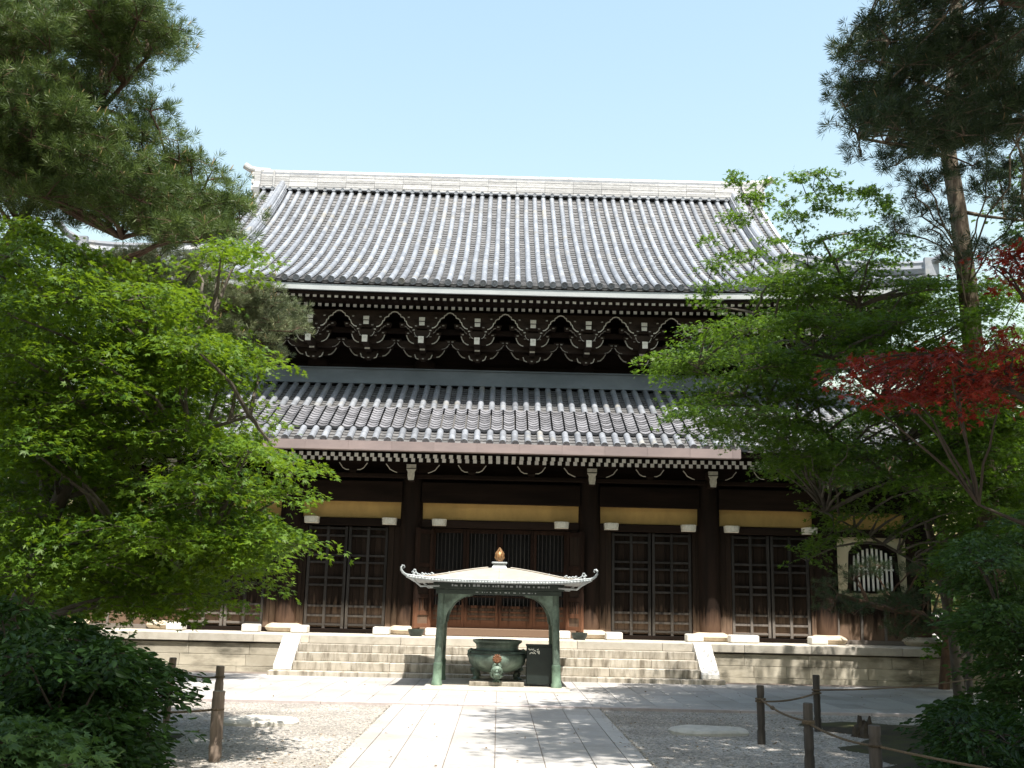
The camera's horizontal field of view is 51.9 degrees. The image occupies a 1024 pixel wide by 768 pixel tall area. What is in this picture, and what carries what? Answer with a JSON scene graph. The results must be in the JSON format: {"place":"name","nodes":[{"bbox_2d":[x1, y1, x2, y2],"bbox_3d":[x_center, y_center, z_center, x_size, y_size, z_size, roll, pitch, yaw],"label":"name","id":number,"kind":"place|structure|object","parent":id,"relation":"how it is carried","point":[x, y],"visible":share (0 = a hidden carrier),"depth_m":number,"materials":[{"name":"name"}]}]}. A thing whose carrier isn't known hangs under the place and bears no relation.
{"place":"outdoors","nodes":[
{"label":"outdoors","id":0,"kind":"place"},
{"bbox_2d":[148,733,184,746],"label":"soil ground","id":1,"kind":"structure","parent":0,"point":[178,736],"depth_m":12.61,"materials":[{"name":"soil"}]},
{"bbox_2d":[0,594,212,767],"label":"shrub","id":2,"kind":"object","parent":1,"relation":"on","point":[81,672],"visible":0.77,"depth_m":8.09,"materials":[{"name":"green plant"}]},
{"bbox_2d":[328,704,652,767],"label":"stone path","id":3,"kind":"structure","parent":0,"point":[557,746],"depth_m":12.81,"materials":[{"name":"stone"}]},
{"bbox_2d":[0,672,1021,713],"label":"stone pavement","id":4,"kind":"structure","parent":0,"point":[381,689],"depth_m":19.23,"materials":[{"name":"stone"}]},
{"bbox_2d":[0,262,44,428],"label":"broadleaf tree","id":5,"kind":"object","parent":4,"relation":"on","point":[2,275],"visible":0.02,"depth_m":20.90,"materials":[{"name":"green plant"}]},
{"bbox_2d":[422,678,570,692],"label":"stone slab","id":6,"kind":"structure","parent":4,"relation":"on","point":[455,684],"depth_m":19.86,"materials":[{"name":"grey stone"}]},
{"bbox_2d":[469,678,523,686],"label":"stone plinth","id":7,"kind":"structure","parent":6,"relation":"on","point":[489,682],"depth_m":20.26,"materials":[{"name":"beige stone"}]},
{"bbox_2d":[467,639,525,682],"bbox_3d":[-0.283,5.490,20.829,1.171,0.836,1.140,10,-15,-37],"label":"incense burner","id":8,"kind":"object","parent":7,"relation":"on","point":[496,659],"visible":1,"depth_m":20.46,"materials":[{"name":"green metal"}]},
{"bbox_2d":[400,547,597,687],"bbox_3d":[-0.277,4.643,21.177,3.757,2.680,2.955,1,-12,0],"label":"incense canopy","id":9,"kind":"object","parent":6,"relation":"on","point":[499,577],"visible":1,"depth_m":20.49,"materials":[{"name":"green metal"}]},
{"bbox_2d":[526,644,551,686],"bbox_3d":[0.544,5.512,20.621,0.555,0.785,0.440,1,-12,0],"label":"incense box","id":10,"kind":"object","parent":6,"relation":"on","point":[538,663],"visible":0.85,"depth_m":20.43,"materials":[{"name":"black paint"}]},
{"bbox_2d":[971,137,1023,297],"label":"broadleaf tree","id":11,"kind":"object","parent":4,"relation":"on","point":[1016,228],"visible":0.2,"depth_m":22.45,"materials":[{"name":"plant"}]},
{"bbox_2d":[0,0,1023,610],"label":"sky","id":12,"kind":"structure","parent":0,"point":[685,90],"materials":[{"name":"blue"}]},
{"bbox_2d":[134,615,1020,767],"bbox_3d":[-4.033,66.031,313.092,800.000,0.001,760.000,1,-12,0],"label":"ground","id":13,"kind":"structure","parent":0,"point":[678,758],"depth_m":13.17,"materials":[{"name":"beige gravel"}]},
{"bbox_2d":[0,411,121,676],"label":"broadleaf tree","id":14,"kind":"object","parent":13,"relation":"on","point":[47,609],"visible":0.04,"depth_m":19.09,"materials":[{"name":"green plant"}]},
{"bbox_2d":[0,701,125,767],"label":"shrub","id":15,"kind":"object","parent":13,"relation":"on","point":[36,749],"visible":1,"depth_m":6.51,"materials":[{"name":"green plant"}]},
{"bbox_2d":[0,0,272,280],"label":"pine tree","id":16,"kind":"object","parent":13,"relation":"on","point":[60,145],"visible":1,"depth_m":15.42,"materials":[{"name":"green plant"}]},
{"bbox_2d":[163,657,176,723],"bbox_3d":[-4.575,4.104,14.048,0.121,0.878,0.106,1,-12,0],"label":"fence post","id":17,"kind":"object","parent":13,"relation":"on","point":[173,660],"visible":0.36,"depth_m":14.04,"materials":[{"name":"brown wood"}]},
{"bbox_2d":[0,211,358,635],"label":"maple tree","id":18,"kind":"object","parent":13,"relation":"on","point":[52,359],"visible":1,"depth_m":11.39,"materials":[{"name":"green plant"}]},
{"bbox_2d":[208,690,225,761],"bbox_3d":[-3.068,3.570,10.936,0.143,0.738,0.140,1,-12,0],"label":"fence post","id":19,"kind":"object","parent":13,"relation":"on","point":[216,731],"visible":0.94,"depth_m":10.89,"materials":[{"name":"brown wood"}]},
{"bbox_2d":[150,708,224,713],"bbox_3d":[-3.684,3.406,10.983,1.372,0.077,0.143,1,-12,1],"label":"rope","id":20,"kind":"object","parent":19,"relation":"attached to","point":[202,710],"visible":0.48,"depth_m":10.96,"materials":[{"name":"brown fabric"}]},
{"bbox_2d":[214,666,224,689],"bbox_3d":[-3.739,4.011,13.379,0.113,0.827,0.113,1,-12,0],"label":"fence post","id":21,"kind":"object","parent":13,"relation":"on","point":[219,683],"visible":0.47,"depth_m":13.40,"materials":[{"name":"brown wood"}]},
{"bbox_2d":[188,674,224,678],"bbox_3d":[-4.143,3.794,13.768,1.207,0.096,0.141,-8,-15,39],"label":"rope","id":22,"kind":"object","parent":21,"relation":"attached to","point":[208,677],"visible":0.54,"depth_m":13.53,"materials":[{"name":"brown fabric"}]},
{"bbox_2d":[223,715,298,726],"bbox_3d":[-3.393,4.549,14.208,1.036,0.112,0.832,1,-12,0],"label":"flat stone","id":23,"kind":"object","parent":13,"relation":"on","point":[260,721],"visible":0.91,"depth_m":13.93,"materials":[{"name":"grey stone"}]},
{"bbox_2d":[164,682,900,767],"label":"fallen leaves","id":24,"kind":"object","parent":13,"relation":"on","point":[525,737],"visible":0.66,"depth_m":13.03,"materials":[{"name":"brown plant"}]},
{"bbox_2d":[99,628,987,687],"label":"stone platform","id":25,"kind":"structure","parent":13,"relation":"on","point":[340,654],"depth_m":23.57,"materials":[{"name":"white stone"}]},
{"bbox_2d":[27,163,1010,646],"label":"temple hall","id":26,"kind":"structure","parent":25,"relation":"on","point":[471,391],"depth_m":26.34,"materials":[{"name":"brown wood"}]},
{"bbox_2d":[184,561,226,625],"bbox_3d":[-7.459,4.640,25.729,0.946,2.460,0.125,1,-12,0],"label":"door leaf","id":27,"kind":"structure","parent":26,"relation":"in","point":[212,619],"depth_m":25.53,"materials":[{"name":"brown wood"}]},
{"bbox_2d":[223,544,265,626],"bbox_3d":[-6.490,4.663,25.737,0.946,2.460,0.125,1,-12,0],"label":"door leaf","id":28,"kind":"structure","parent":26,"relation":"in","point":[253,597],"depth_m":25.58,"materials":[{"name":"brown wood"}]},
{"bbox_2d":[303,525,348,628],"bbox_3d":[-4.548,4.711,25.751,0.971,2.460,0.125,1,-12,0],"label":"door leaf","id":29,"kind":"structure","parent":26,"relation":"in","point":[325,588],"depth_m":25.71,"materials":[{"name":"brown wood"}]},
{"bbox_2d":[344,526,388,628],"bbox_3d":[-3.553,4.736,25.759,0.971,2.460,0.125,1,-12,0],"label":"door leaf","id":30,"kind":"structure","parent":26,"relation":"in","point":[365,603],"depth_m":25.75,"materials":[{"name":"brown wood"}]},
{"bbox_2d":[412,528,433,627],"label":"open door leaf","id":31,"kind":"structure","parent":26,"relation":"in","point":[421,617],"depth_m":25.45,"materials":[{"name":"brown wood"}]},
{"bbox_2d":[430,528,466,626],"bbox_3d":[-1.558,4.742,25.791,0.817,2.370,0.070,1,-12,0],"label":"lattice door","id":32,"kind":"structure","parent":26,"relation":"in","point":[456,616],"depth_m":25.80,"materials":[{"name":"brown wood"}]},
{"bbox_2d":[464,529,499,627],"bbox_3d":[-0.731,4.762,25.797,0.822,2.370,0.070,1,-12,0],"label":"lattice door","id":33,"kind":"structure","parent":26,"relation":"in","point":[475,616],"depth_m":25.64,"materials":[{"name":"brown wood"}]},
{"bbox_2d":[498,530,533,628],"bbox_3d":[0.099,4.783,25.804,0.822,2.370,0.070,1,-12,0],"label":"lattice door","id":34,"kind":"structure","parent":26,"relation":"in","point":[511,617],"depth_m":25.65,"materials":[{"name":"brown wood"}]},
{"bbox_2d":[532,531,566,629],"bbox_3d":[0.926,4.803,25.810,0.817,2.370,0.070,1,-12,0],"label":"lattice door","id":35,"kind":"structure","parent":26,"relation":"in","point":[538,614],"depth_m":25.82,"materials":[{"name":"brown wood"}]},
{"bbox_2d":[565,531,583,631],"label":"open door leaf","id":36,"kind":"structure","parent":26,"relation":"in","point":[575,541],"depth_m":25.48,"materials":[{"name":"brown wood"}]},
{"bbox_2d":[611,532,650,635],"bbox_3d":[2.920,4.895,25.809,0.971,2.460,0.125,1,-12,0],"label":"door leaf","id":37,"kind":"structure","parent":26,"relation":"in","point":[630,552],"depth_m":25.80,"materials":[{"name":"brown wood"}]},
{"bbox_2d":[651,533,691,635],"bbox_3d":[3.914,4.919,25.817,0.971,2.460,0.125,1,-12,0],"label":"door leaf","id":38,"kind":"structure","parent":26,"relation":"in","point":[671,586],"depth_m":25.81,"materials":[{"name":"brown wood"}]},
{"bbox_2d":[731,535,770,637],"bbox_3d":[5.856,4.967,25.832,0.946,2.460,0.125,1,-12,0],"label":"door leaf","id":39,"kind":"structure","parent":26,"relation":"in","point":[750,564],"depth_m":25.82,"materials":[{"name":"brown wood"}]},
{"bbox_2d":[769,536,810,638],"bbox_3d":[6.826,4.991,25.839,0.946,2.460,0.125,1,-12,0],"label":"door leaf","id":40,"kind":"structure","parent":26,"relation":"in","point":[790,585],"depth_m":25.81,"materials":[{"name":"brown wood"}]},
{"bbox_2d":[847,544,900,593],"bbox_3d":[8.892,4.530,25.947,1.360,1.260,0.170,1,-12,0],"label":"bell window","id":41,"kind":"structure","parent":26,"relation":"in","point":[851,558],"depth_m":25.92,"materials":[{"name":"brown wood"}]},
{"bbox_2d":[175,671,982,715],"bbox_3d":[-0.298,5.853,20.050,25.420,0.060,6.360,1,-12,0],"label":"pavement bedding","id":42,"kind":"object","parent":13,"relation":"on","point":[600,708],"visible":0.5,"depth_m":22.95,"materials":[{"name":"grey stone"}]},
{"bbox_2d":[0,238,315,599],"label":"pine tree","id":43,"kind":"object","parent":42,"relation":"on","point":[256,302],"visible":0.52,"depth_m":19.77,"materials":[{"name":"green plant"}]},
{"bbox_2d":[179,697,1018,719],"bbox_3d":[-0.259,5.213,17.000,25.592,0.066,0.145,1,-12,0],"label":"kerb strip","id":44,"kind":"object","parent":13,"relation":"on","point":[579,707],"visible":0.38,"depth_m":16.95,"materials":[{"name":"stone"}]},
{"bbox_2d":[668,725,748,736],"bbox_3d":[2.656,4.697,14.248,1.090,0.112,0.777,1,-12,0],"label":"flat stone","id":45,"kind":"object","parent":13,"relation":"on","point":[707,730],"visible":0.94,"depth_m":13.98,"materials":[{"name":"grey stone"}]},
{"bbox_2d":[756,685,765,744],"bbox_3d":[3.143,4.190,13.286,0.104,0.746,0.104,1,-12,0],"label":"fence post","id":46,"kind":"object","parent":13,"relation":"on","point":[761,737],"visible":0.93,"depth_m":13.25,"materials":[{"name":"brown wood"}]},
{"bbox_2d":[755,697,814,722],"bbox_3d":[3.141,3.795,12.228,0.144,0.090,2.376,1,-12,1],"label":"rope","id":47,"kind":"object","parent":46,"relation":"attached to","point":[778,711],"visible":0.99,"depth_m":12.23,"materials":[{"name":"brown fabric"}]},
{"bbox_2d":[755,692,821,702],"bbox_3d":[3.719,4.204,14.068,0.143,0.063,2.059,-7,-14,36],"label":"rope","id":48,"kind":"object","parent":46,"relation":"attached to","point":[813,693],"visible":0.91,"depth_m":14.12,"materials":[{"name":"brown fabric"}]},
{"bbox_2d":[803,702,814,767],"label":"fence post","id":49,"kind":"object","parent":13,"relation":"on","point":[809,757],"visible":1,"depth_m":11.06,"materials":[{"name":"brown wood"}]},
{"bbox_2d":[812,675,821,731],"bbox_3d":[4.289,4.501,14.791,0.104,0.797,0.102,1,-12,0],"label":"fence post","id":50,"kind":"object","parent":13,"relation":"on","point":[816,700],"visible":0.89,"depth_m":14.76,"materials":[{"name":"brown wood"}]},
{"bbox_2d":[629,166,1023,695],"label":"maple tree","id":51,"kind":"object","parent":13,"relation":"on","point":[812,462],"visible":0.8,"depth_m":18.27,"materials":[{"name":"green plant"}]},
{"bbox_2d":[851,715,871,738],"bbox_3d":[4.749,4.641,14.204,0.289,0.326,0.320,6,-13,-24],"label":"stump","id":52,"kind":"object","parent":13,"relation":"on","point":[860,729],"visible":0.69,"depth_m":14.14,"materials":[{"name":"brown wood"}]},
{"bbox_2d":[868,725,882,767],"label":"fence post","id":53,"kind":"object","parent":13,"relation":"on","point":[875,754],"visible":0.99,"depth_m":9.84,"materials":[{"name":"brown wood"}]},
{"bbox_2d":[801,722,881,747],"bbox_3d":[3.272,3.499,10.503,0.141,0.099,1.436,4,-12,-12],"label":"rope","id":54,"kind":"object","parent":53,"relation":"attached to","point":[841,738],"visible":0.98,"depth_m":10.49,"materials":[{"name":"brown fabric"}]},
{"bbox_2d":[869,745,988,767],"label":"rope","id":55,"kind":"object","parent":53,"relation":"attached to","point":[933,758],"visible":0.94,"depth_m":9.35,"materials":[{"name":"brown fabric"}]},
{"bbox_2d":[809,442,1012,689],"bbox_3d":[8.221,3.712,21.794,4.826,5.341,2.901,1,-12,0],"label":"pine tree","id":56,"kind":"object","parent":13,"relation":"on","point":[897,603],"visible":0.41,"depth_m":21.73,"materials":[{"name":"green plant"}]},
{"bbox_2d":[813,237,1023,525],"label":"red maple tree","id":57,"kind":"object","parent":13,"relation":"on","point":[916,360],"visible":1,"depth_m":10.27,"materials":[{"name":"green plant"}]},
{"bbox_2d":[813,0,1023,708],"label":"pine tree","id":58,"kind":"object","parent":13,"relation":"on","point":[976,61],"visible":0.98,"depth_m":15.67,"materials":[{"name":"green plant"}]},
{"bbox_2d":[897,342,1023,673],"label":"broadleaf tree","id":59,"kind":"object","parent":13,"relation":"on","point":[936,648],"visible":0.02,"depth_m":23.01,"materials":[{"name":"plant"}]},
{"bbox_2d":[966,672,973,699],"bbox_3d":[8.450,5.631,19.417,0.117,0.639,0.121,1,-12,0],"label":"fence post","id":60,"kind":"object","parent":13,"relation":"on","point":[969,683],"visible":0.3,"depth_m":19.40,"materials":[{"name":"brown wood"}]},
{"bbox_2d":[811,679,972,690],"bbox_3d":[6.373,4.898,17.139,0.141,0.147,6.464,-9,-15,40],"label":"rope","id":61,"kind":"object","parent":60,"relation":"attached to","point":[916,685],"visible":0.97,"depth_m":16.70,"materials":[{"name":"brown fabric"}]},
{"bbox_2d":[929,476,1022,639],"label":"shade tree","id":62,"kind":"object","parent":13,"relation":"on","point":[933,603],"visible":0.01,"depth_m":31.39,"materials":[{"name":"green plant"}]},
{"bbox_2d":[997,0,1023,32],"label":"pine tree","id":63,"kind":"object","parent":13,"relation":"on","point":[1019,4],"visible":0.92,"depth_m":11.90,"materials":[{"name":"green plant"}]},
{"bbox_2d":[798,722,1023,767],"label":"moss ground","id":64,"kind":"structure","parent":0,"point":[891,738],"depth_m":13.52,"materials":[{"name":"green plant"}]},
{"bbox_2d":[893,698,1023,767],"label":"shrub","id":65,"kind":"object","parent":64,"relation":"on","point":[980,740],"visible":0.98,"depth_m":10.26,"materials":[{"name":"green plant"}]},
{"bbox_2d":[916,695,1023,728],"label":"shrub","id":66,"kind":"object","parent":64,"relation":"on","point":[929,707],"visible":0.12,"depth_m":14.50,"materials":[{"name":"green plant"}]},
{"bbox_2d":[918,510,1023,716],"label":"shrub","id":67,"kind":"object","parent":64,"relation":"on","point":[1001,611],"visible":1,"depth_m":12.94,"materials":[{"name":"green plant"}]}
]}

